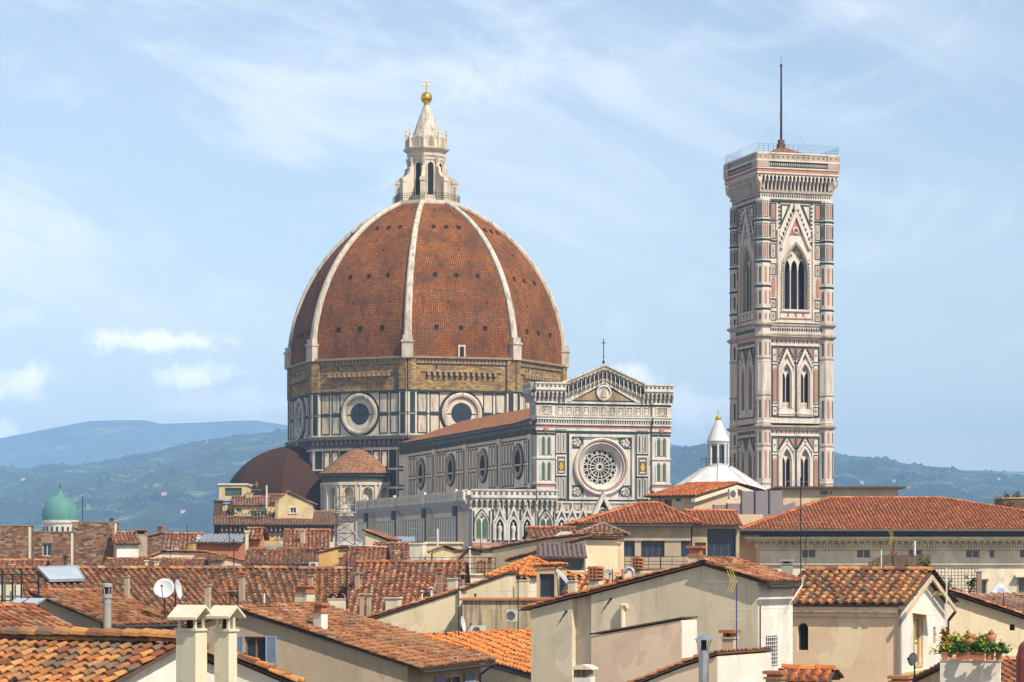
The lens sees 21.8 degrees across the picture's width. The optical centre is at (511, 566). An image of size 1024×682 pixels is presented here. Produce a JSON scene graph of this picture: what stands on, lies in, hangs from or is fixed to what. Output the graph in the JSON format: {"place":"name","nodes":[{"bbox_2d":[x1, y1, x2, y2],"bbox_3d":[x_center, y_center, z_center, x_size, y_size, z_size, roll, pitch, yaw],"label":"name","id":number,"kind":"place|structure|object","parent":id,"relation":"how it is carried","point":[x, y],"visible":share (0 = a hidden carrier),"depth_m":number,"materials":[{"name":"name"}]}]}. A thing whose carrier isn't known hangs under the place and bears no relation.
{"place":"outdoors","nodes":[
{"label":"outdoors","id":0,"kind":"place"},
{"bbox_2d":[0,525,33,560],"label":"brick house","id":1,"kind":"structure","parent":0,"point":[16,541],"depth_m":296.00,"materials":[{"name":"brown brick"}]},
{"bbox_2d":[0,570,47,610],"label":"roof terrace","id":2,"kind":"structure","parent":0,"point":[19,594],"depth_m":112.05,"materials":[{"name":"metal"}]},
{"bbox_2d":[0,558,49,568],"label":"tiled house","id":3,"kind":"structure","parent":0,"point":[14,562],"depth_m":219.25,"materials":[{"name":"brown tile"}]},
{"bbox_2d":[0,602,76,627],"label":"tiled house","id":4,"kind":"structure","parent":0,"point":[19,615],"depth_m":104.80,"materials":[{"name":"orange tile"}]},
{"bbox_2d":[33,531,74,565],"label":"brick house","id":5,"kind":"structure","parent":0,"point":[53,547],"depth_m":299.00,"materials":[{"name":"brown brick"}]},
{"bbox_2d":[41,486,78,530],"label":"domed temple","id":6,"kind":"structure","parent":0,"point":[59,511],"depth_m":994.73,"materials":[{"name":"green metal"}]},
{"bbox_2d":[0,626,213,681],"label":"tiled house","id":7,"kind":"structure","parent":0,"point":[58,654],"depth_m":68.31,"materials":[{"name":"orange tile"}]},
{"bbox_2d":[102,583,112,628],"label":"flue pipe","id":8,"kind":"object","parent":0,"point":[107,592],"visible":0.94,"depth_m":103.86,"materials":[{"name":"grey metal"}]},
{"bbox_2d":[0,565,228,612],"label":"tiled house","id":9,"kind":"structure","parent":0,"point":[137,583],"depth_m":156.57,"materials":[{"name":"brown tile"}]},
{"bbox_2d":[37,565,84,581],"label":"roof window","id":10,"kind":"structure","parent":9,"relation":"on","point":[61,573],"depth_m":155.70,"materials":[{"name":"grey glass"}]},
{"bbox_2d":[135,526,167,557],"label":"brick house","id":11,"kind":"structure","parent":0,"point":[150,544],"depth_m":305.00,"materials":[{"name":"brown brick"}]},
{"bbox_2d":[102,557,208,568],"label":"tiled house","id":12,"kind":"structure","parent":0,"point":[152,561],"depth_m":227.85,"materials":[{"name":"brown tile"}]},
{"bbox_2d":[160,532,203,552],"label":"tiled house","id":13,"kind":"structure","parent":0,"point":[182,540],"depth_m":272.98,"materials":[{"name":"brown tile"}]},
{"bbox_2d":[143,548,244,568],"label":"tiled house","id":14,"kind":"structure","parent":0,"point":[163,552],"depth_m":240.56,"materials":[{"name":"orange paint"}]},
{"bbox_2d":[193,533,244,562],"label":"orange house","id":15,"kind":"structure","parent":0,"point":[217,543],"depth_m":255.00,"materials":[{"name":"paint"}]},
{"bbox_2d":[201,565,316,606],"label":"tiled house","id":16,"kind":"structure","parent":0,"point":[272,583],"depth_m":162.24,"materials":[{"name":"orange tile"}]},
{"bbox_2d":[244,547,324,567],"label":"tiled house","id":17,"kind":"structure","parent":0,"point":[286,556],"depth_m":237.04,"materials":[{"name":"orange tile"}]},
{"bbox_2d":[283,528,332,548],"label":"tiled house","id":18,"kind":"structure","parent":0,"point":[321,537],"depth_m":265.01,"materials":[{"name":"brown tile"}]},
{"bbox_2d":[373,541,410,559],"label":"tiled house","id":19,"kind":"structure","parent":0,"point":[395,549],"depth_m":243.10,"materials":[{"name":"beige paint"}]},
{"bbox_2d":[346,559,470,615],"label":"tiled house","id":20,"kind":"structure","parent":0,"point":[376,586],"depth_m":162.63,"materials":[{"name":"brown tile"}]},
{"bbox_2d":[408,542,426,562],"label":"chimney","id":21,"kind":"object","parent":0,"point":[417,549],"visible":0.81,"depth_m":225.68,"materials":[{"name":"beige paint"}]},
{"bbox_2d":[367,586,469,632],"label":"tan gable house","id":22,"kind":"structure","parent":0,"point":[436,613],"depth_m":139.67,"materials":[{"name":"beige paint"}]},
{"bbox_2d":[427,544,456,559],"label":"yellow gable house","id":23,"kind":"structure","parent":0,"point":[448,551],"depth_m":224.05,"materials":[{"name":"paint"}]},
{"bbox_2d":[424,542,463,559],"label":"cream house","id":24,"kind":"structure","parent":0,"point":[433,545],"depth_m":240.00,"materials":[{"name":"paint"}]},
{"bbox_2d":[230,81,674,548],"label":"cathedral","id":25,"kind":"structure","parent":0,"point":[431,388],"depth_m":531.39,"materials":[{"name":"tile"}]},
{"bbox_2d":[294,398,304,438],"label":"round window","id":26,"kind":"structure","parent":25,"relation":"in","point":[299,401],"depth_m":549.65,"materials":[{"name":"stone"}]},
{"bbox_2d":[341,393,376,434],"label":"round window","id":27,"kind":"structure","parent":25,"relation":"in","point":[360,408],"depth_m":533.39,"materials":[{"name":"stone"}]},
{"bbox_2d":[442,393,481,432],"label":"round window","id":28,"kind":"structure","parent":25,"relation":"in","point":[463,408],"depth_m":531.44,"materials":[{"name":"stone"}]},
{"bbox_2d":[476,513,487,539],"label":"twin window","id":29,"kind":"structure","parent":25,"relation":"in","point":[481,524],"depth_m":441.33,"materials":[{"name":"green glass"}]},
{"bbox_2d":[574,438,628,495],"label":"rose window","id":30,"kind":"structure","parent":25,"relation":"in","point":[600,464],"depth_m":448.72,"materials":[{"name":"stone"}]},
{"bbox_2d":[409,557,495,582],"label":"terrace house","id":31,"kind":"structure","parent":0,"point":[476,577],"depth_m":186.06,"materials":[{"name":"brown paint"}]},
{"bbox_2d":[420,628,530,681],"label":"orange roof house","id":32,"kind":"structure","parent":0,"point":[510,649],"depth_m":128.56,"materials":[{"name":"orange tile"}]},
{"bbox_2d":[460,570,517,597],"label":"tan gable house","id":33,"kind":"structure","parent":0,"point":[488,587],"depth_m":146.87,"materials":[{"name":"beige paint"}]},
{"bbox_2d":[516,577,530,597],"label":"chimney","id":34,"kind":"object","parent":33,"relation":"on","point":[524,583],"visible":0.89,"depth_m":149.73,"materials":[{"name":"grey paint"}]},
{"bbox_2d":[0,428,1023,534],"bbox_3d":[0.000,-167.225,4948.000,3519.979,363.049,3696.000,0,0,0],"label":"hills","id":35,"kind":"structure","parent":0,"point":[124,490],"depth_m":4919.80,"materials":[{"name":"plant"}]},
{"bbox_2d":[0,420,1023,475],"bbox_3d":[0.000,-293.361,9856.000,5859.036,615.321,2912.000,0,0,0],"label":"mountain","id":36,"kind":"structure","parent":0,"point":[86,442],"depth_m":10535.85,"materials":[{"name":"blue"}]},
{"bbox_2d":[0,0,1023,471],"label":"sky","id":37,"kind":"structure","parent":0,"point":[176,176],"materials":[{"name":"blue"}]},
{"bbox_2d":[483,555,577,597],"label":"orange hip house","id":38,"kind":"structure","parent":0,"point":[525,565],"depth_m":159.38,"materials":[{"name":"orange tile"}]},
{"bbox_2d":[522,525,576,539],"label":"tiled house","id":39,"kind":"structure","parent":0,"point":[532,532],"depth_m":218.11,"materials":[{"name":"orange tile"}]},
{"bbox_2d":[504,534,623,575],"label":"tiled house","id":40,"kind":"structure","parent":0,"point":[601,550],"depth_m":197.33,"materials":[{"name":"beige paint"}]},
{"bbox_2d":[570,664,597,681],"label":"round capped chimney","id":41,"kind":"object","parent":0,"point":[583,673],"visible":1,"depth_m":83.92,"materials":[{"name":"white paint"}]},
{"bbox_2d":[561,571,622,593],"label":"tiled house","id":42,"kind":"structure","parent":0,"point":[582,583],"depth_m":132.55,"materials":[{"name":"orange tile"}]},
{"bbox_2d":[586,566,604,588],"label":"chimney","id":43,"kind":"object","parent":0,"point":[595,574],"visible":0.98,"depth_m":117.76,"materials":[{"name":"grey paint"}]},
{"bbox_2d":[562,501,703,567],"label":"hip house","id":44,"kind":"structure","parent":0,"point":[655,528],"depth_m":236.56,"materials":[{"name":"orange tile"}]},
{"bbox_2d":[641,541,663,555],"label":"window","id":45,"kind":"structure","parent":44,"relation":"in","point":[648,548],"depth_m":236.69,"materials":[{"name":"blue glass"}]},
{"bbox_2d":[519,556,808,681],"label":"grey gable house","id":46,"kind":"structure","parent":0,"point":[564,626],"depth_m":107.15,"materials":[{"name":"paint"}]},
{"bbox_2d":[630,557,644,574],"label":"chimney","id":47,"kind":"object","parent":46,"relation":"on","point":[637,564],"visible":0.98,"depth_m":121.79,"materials":[{"name":"orange brick"}]},
{"bbox_2d":[766,634,778,667],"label":"window","id":48,"kind":"structure","parent":46,"relation":"in","point":[771,641],"depth_m":106.37,"materials":[{"name":"white paint"}]},
{"bbox_2d":[621,556,707,578],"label":"roof terrace","id":49,"kind":"structure","parent":0,"point":[629,573],"depth_m":196.11,"materials":[{"name":"pink paint"}]},
{"bbox_2d":[686,546,705,562],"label":"chimney","id":50,"kind":"object","parent":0,"point":[695,552],"visible":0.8,"depth_m":119.77,"materials":[{"name":"orange brick"}]},
{"bbox_2d":[626,647,772,681],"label":"white parapet house","id":51,"kind":"structure","parent":0,"point":[741,665],"depth_m":93.05,"materials":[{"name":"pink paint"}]},
{"bbox_2d":[719,630,740,649],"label":"chimney","id":52,"kind":"object","parent":51,"relation":"on","point":[728,638],"visible":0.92,"depth_m":97.81,"materials":[{"name":"beige paint"}]},
{"bbox_2d":[694,634,713,681],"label":"flue pipe","id":53,"kind":"object","parent":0,"point":[703,658],"visible":1,"depth_m":85.86,"materials":[{"name":"metal"}]},
{"bbox_2d":[683,509,742,557],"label":"glass house","id":54,"kind":"structure","parent":0,"point":[716,533],"depth_m":240.56,"materials":[{"name":"beige paint"}]},
{"bbox_2d":[707,529,734,556],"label":"window","id":55,"kind":"structure","parent":54,"relation":"in","point":[720,542],"depth_m":240.54,"materials":[{"name":"blue glass"}]},
{"bbox_2d":[712,490,781,513],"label":"screen fence","id":56,"kind":"object","parent":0,"point":[761,502],"visible":0.81,"depth_m":256.00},
{"bbox_2d":[762,670,787,681],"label":"chimney","id":57,"kind":"object","parent":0,"point":[774,675],"visible":1,"depth_m":83.79,"materials":[{"name":"beige paint"}]},
{"bbox_2d":[723,64,839,488],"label":"bell tower","id":58,"kind":"structure","parent":0,"point":[780,331],"depth_m":458.60,"materials":[{"name":"stone"}]},
{"bbox_2d":[783,451,788,485],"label":"twin window","id":59,"kind":"structure","parent":58,"relation":"in","point":[785,457],"depth_m":458.24,"materials":[{"name":"glass"}]},
{"bbox_2d":[783,366,788,408],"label":"twin window","id":60,"kind":"structure","parent":58,"relation":"in","point":[785,372],"depth_m":458.24,"materials":[{"name":"stone"}]},
{"bbox_2d":[784,247,804,309],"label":"triple window","id":61,"kind":"structure","parent":58,"relation":"in","point":[793,272],"depth_m":459.25,"materials":[{"name":"glass"}]},
{"bbox_2d":[801,451,806,485],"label":"twin window","id":62,"kind":"structure","parent":58,"relation":"in","point":[804,457],"depth_m":459.25,"materials":[{"name":"glass"}]},
{"bbox_2d":[801,367,806,408],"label":"twin window","id":63,"kind":"structure","parent":58,"relation":"in","point":[804,372],"depth_m":459.25,"materials":[{"name":"glass"}]},
{"bbox_2d":[778,664,843,681],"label":"tiled house","id":64,"kind":"structure","parent":0,"point":[812,673],"depth_m":87.14,"materials":[{"name":"orange tile"}]},
{"bbox_2d":[767,486,905,506],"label":"flat house","id":65,"kind":"structure","parent":0,"point":[791,494],"depth_m":330.00,"materials":[{"name":"beige paint"}]},
{"bbox_2d":[792,566,958,681],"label":"tiled house","id":66,"kind":"structure","parent":0,"point":[862,624],"depth_m":117.41,"materials":[{"name":"paint"}]},
{"bbox_2d":[799,623,807,649],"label":"window","id":67,"kind":"structure","parent":66,"relation":"in","point":[803,628],"depth_m":117.89,"materials":[{"name":"black glass"}]},
{"bbox_2d":[868,554,930,566],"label":"reed fence","id":68,"kind":"object","parent":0,"point":[910,560],"visible":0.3,"depth_m":169.97,"materials":[{"name":"brown wicker"}]},
{"bbox_2d":[934,568,975,592],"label":"trellis","id":69,"kind":"object","parent":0,"point":[954,578],"visible":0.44,"depth_m":167.97,"materials":[{"name":"beige wood"}]},
{"bbox_2d":[909,655,1015,681],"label":"tiled house","id":70,"kind":"structure","parent":0,"point":[1008,670],"depth_m":101.47,"materials":[{"name":"beige paint"}]},
{"bbox_2d":[939,658,1001,681],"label":"balcony wall","id":71,"kind":"structure","parent":0,"point":[955,670],"depth_m":91.75,"materials":[{"name":"white paint"}]},
{"bbox_2d":[928,628,978,654],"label":"balcony plant","id":72,"kind":"object","parent":71,"relation":"on","point":[951,641],"visible":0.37,"depth_m":92.20,"materials":[{"name":"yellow plant"}]},
{"bbox_2d":[971,652,985,659],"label":"flower pot","id":73,"kind":"object","parent":71,"relation":"on","point":[978,656],"visible":1,"depth_m":90.80,"materials":[{"name":"ceramic"}]},
{"bbox_2d":[965,639,996,653],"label":"balcony plant","id":74,"kind":"object","parent":73,"relation":"in","point":[975,645],"visible":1,"depth_m":90.84,"materials":[{"name":"green plant"}]},
{"bbox_2d":[945,588,1023,659],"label":"cream gable house","id":75,"kind":"structure","parent":0,"point":[977,616],"depth_m":130.38,"materials":[{"name":"beige paint"}]},
{"bbox_2d":[961,592,1023,612],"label":"tiled house","id":76,"kind":"structure","parent":0,"point":[1014,600],"depth_m":143.31,"materials":[{"name":"orange tile"}]},
{"bbox_2d":[986,639,1013,653],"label":"balcony plant","id":77,"kind":"object","parent":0,"point":[1000,647],"visible":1,"depth_m":90.76,"materials":[{"name":"green plant"}]},
{"bbox_2d":[1016,641,1023,681],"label":"umbrella","id":78,"kind":"object","parent":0,"point":[1020,666],"visible":1,"depth_m":95.78,"materials":[{"name":"red fabric"}]},
{"bbox_3d":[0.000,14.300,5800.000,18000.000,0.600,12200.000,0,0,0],"label":"ground","id":79,"kind":"structure","parent":0,"visible":0},
{"bbox_2d":[72,518,119,568],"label":"brick house","id":80,"kind":"structure","parent":79,"relation":"on","point":[94,544],"depth_m":302.00,"materials":[{"name":"brown brick"}]},
{"bbox_2d":[25,587,185,642],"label":"tiled house","id":81,"kind":"structure","parent":79,"relation":"on","point":[79,607],"depth_m":118.48,"materials":[{"name":"orange tile"}]},
{"bbox_2d":[153,578,173,617],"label":"satellite dish","id":82,"kind":"object","parent":81,"relation":"on","point":[163,588],"visible":1,"depth_m":118.08,"materials":[{"name":"metal"}]},
{"bbox_2d":[110,531,140,557],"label":"tiled house","id":83,"kind":"structure","parent":79,"relation":"on","point":[127,543],"depth_m":300.59,"materials":[{"name":"white paint"}]},
{"bbox_2d":[167,605,210,681],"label":"chimney","id":84,"kind":"object","parent":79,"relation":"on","point":[191,651],"visible":1,"depth_m":63.83,"materials":[{"name":"beige paint"}]},
{"bbox_2d":[191,553,227,568],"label":"tiled shed","id":85,"kind":"structure","parent":79,"relation":"on","point":[216,559],"depth_m":233.29,"materials":[{"name":"brown tile"}]},
{"bbox_2d":[205,605,245,681],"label":"chimney","id":86,"kind":"object","parent":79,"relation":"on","point":[225,652],"visible":1,"depth_m":63.88,"materials":[{"name":"beige paint"}]},
{"bbox_2d":[218,483,252,511],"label":"roof room","id":87,"kind":"object","parent":79,"relation":"on","point":[227,491],"visible":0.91,"depth_m":388.00,"materials":[{"name":"yellow paint"}]},
{"bbox_2d":[231,492,270,515],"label":"roof room","id":88,"kind":"object","parent":79,"relation":"on","point":[246,503],"visible":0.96,"depth_m":385.41,"materials":[{"name":"brown tile"}]},
{"bbox_2d":[243,527,269,553],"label":"orange tower","id":89,"kind":"structure","parent":79,"relation":"on","point":[255,537],"depth_m":249.77,"materials":[{"name":"paint"}]},
{"bbox_2d":[237,652,305,681],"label":"garden wall","id":90,"kind":"structure","parent":79,"relation":"on","point":[251,669],"depth_m":65.92,"materials":[{"name":"orange tile"}]},
{"bbox_2d":[213,510,341,549],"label":"yellow house","id":91,"kind":"structure","parent":79,"relation":"on","point":[271,524],"depth_m":380.84,"materials":[{"name":"tile"}]},
{"bbox_2d":[274,491,316,518],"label":"roof room","id":92,"kind":"object","parent":79,"relation":"on","point":[291,506],"visible":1,"depth_m":384.07,"materials":[{"name":"yellow paint"}]},
{"bbox_2d":[297,566,352,609],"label":"tiled house","id":93,"kind":"structure","parent":79,"relation":"on","point":[330,583],"depth_m":167.15,"materials":[{"name":"brown tile"}]},
{"bbox_2d":[315,545,348,566],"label":"dormer","id":94,"kind":"object","parent":79,"relation":"on","point":[330,556],"visible":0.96,"depth_m":227.91,"materials":[{"name":"paint"}]},
{"bbox_2d":[166,601,498,681],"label":"shutter house","id":95,"kind":"structure","parent":79,"relation":"on","point":[317,641],"depth_m":117.12,"materials":[{"name":"brown tile"}]},
{"bbox_2d":[237,636,276,663],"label":"window","id":96,"kind":"structure","parent":95,"relation":"in","point":[256,647],"depth_m":117.20,"materials":[{"name":"blue wood"}]},
{"bbox_2d":[435,673,475,681],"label":"window","id":97,"kind":"structure","parent":95,"relation":"in","point":[458,678],"depth_m":122.05,"materials":[{"name":"white paint"}]},
{"bbox_2d":[334,545,389,566],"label":"tiled house","id":98,"kind":"structure","parent":79,"relation":"on","point":[351,556],"depth_m":230.12,"materials":[{"name":"brown tile"}]},
{"bbox_2d":[334,496,364,547],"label":"lattice mast","id":99,"kind":"object","parent":98,"relation":"on","point":[346,508],"visible":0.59,"depth_m":235.97,"materials":[{"name":"metal"}]},
{"bbox_2d":[362,528,401,544],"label":"tiled house","id":100,"kind":"structure","parent":79,"relation":"on","point":[372,536],"depth_m":245.98,"materials":[{"name":"beige paint"}]},
{"bbox_2d":[454,546,492,572],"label":"tan house","id":101,"kind":"structure","parent":79,"relation":"on","point":[485,553],"depth_m":213.85,"materials":[{"name":"paint"}]},
{"bbox_2d":[459,598,547,631],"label":"building wall","id":102,"kind":"structure","parent":79,"relation":"on","point":[477,612],"depth_m":135.88,"materials":[{"name":"paint"}]},
{"bbox_2d":[533,562,569,597],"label":"glass dormer","id":103,"kind":"object","parent":79,"relation":"on","point":[551,582],"visible":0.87,"depth_m":138.01,"materials":[{"name":"beige paint"}]},
{"bbox_2d":[540,574,553,597],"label":"window","id":104,"kind":"structure","parent":103,"relation":"in","point":[546,580],"depth_m":138.03,"materials":[{"name":"grey glass"}]},
{"bbox_2d":[487,532,624,569],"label":"tiled house","id":105,"kind":"structure","parent":79,"relation":"on","point":[502,551],"depth_m":203.72,"materials":[{"name":"beige paint"}]},
{"bbox_2d":[536,542,586,569],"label":"roof","id":106,"kind":"object","parent":79,"relation":"on","point":[573,555],"visible":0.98,"depth_m":190.65,"materials":[{"name":"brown tile"}]},
{"bbox_2d":[572,522,629,575],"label":"turret house","id":107,"kind":"structure","parent":79,"relation":"on","point":[603,527],"depth_m":204.98,"materials":[{"name":"beige paint"}]},
{"bbox_2d":[589,616,697,681],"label":"pink annex","id":108,"kind":"object","parent":79,"relation":"on","point":[623,654],"visible":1,"depth_m":100.85,"materials":[{"name":"paint"}]},
{"bbox_2d":[642,481,767,524],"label":"house","id":109,"kind":"structure","parent":79,"relation":"on","point":[696,495],"depth_m":265.42,"materials":[{"name":"orange tile"}]},
{"bbox_2d":[675,410,766,489],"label":"baptistery","id":110,"kind":"structure","parent":79,"relation":"on","point":[717,468],"depth_m":413.52,"materials":[{"name":"stone"}]},
{"bbox_2d":[739,535,754,562],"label":"pink wall house","id":111,"kind":"structure","parent":79,"relation":"on","point":[746,549],"depth_m":266.04,"materials":[{"name":"paint"}]},
{"bbox_2d":[739,496,1023,592],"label":"palace","id":112,"kind":"structure","parent":79,"relation":"on","point":[949,534],"depth_m":262.18,"materials":[{"name":"tile"}]},
{"bbox_2d":[993,497,1023,508],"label":"planter block","id":113,"kind":"structure","parent":112,"relation":"on","point":[1016,502],"depth_m":290.00,"materials":[{"name":"paint"}]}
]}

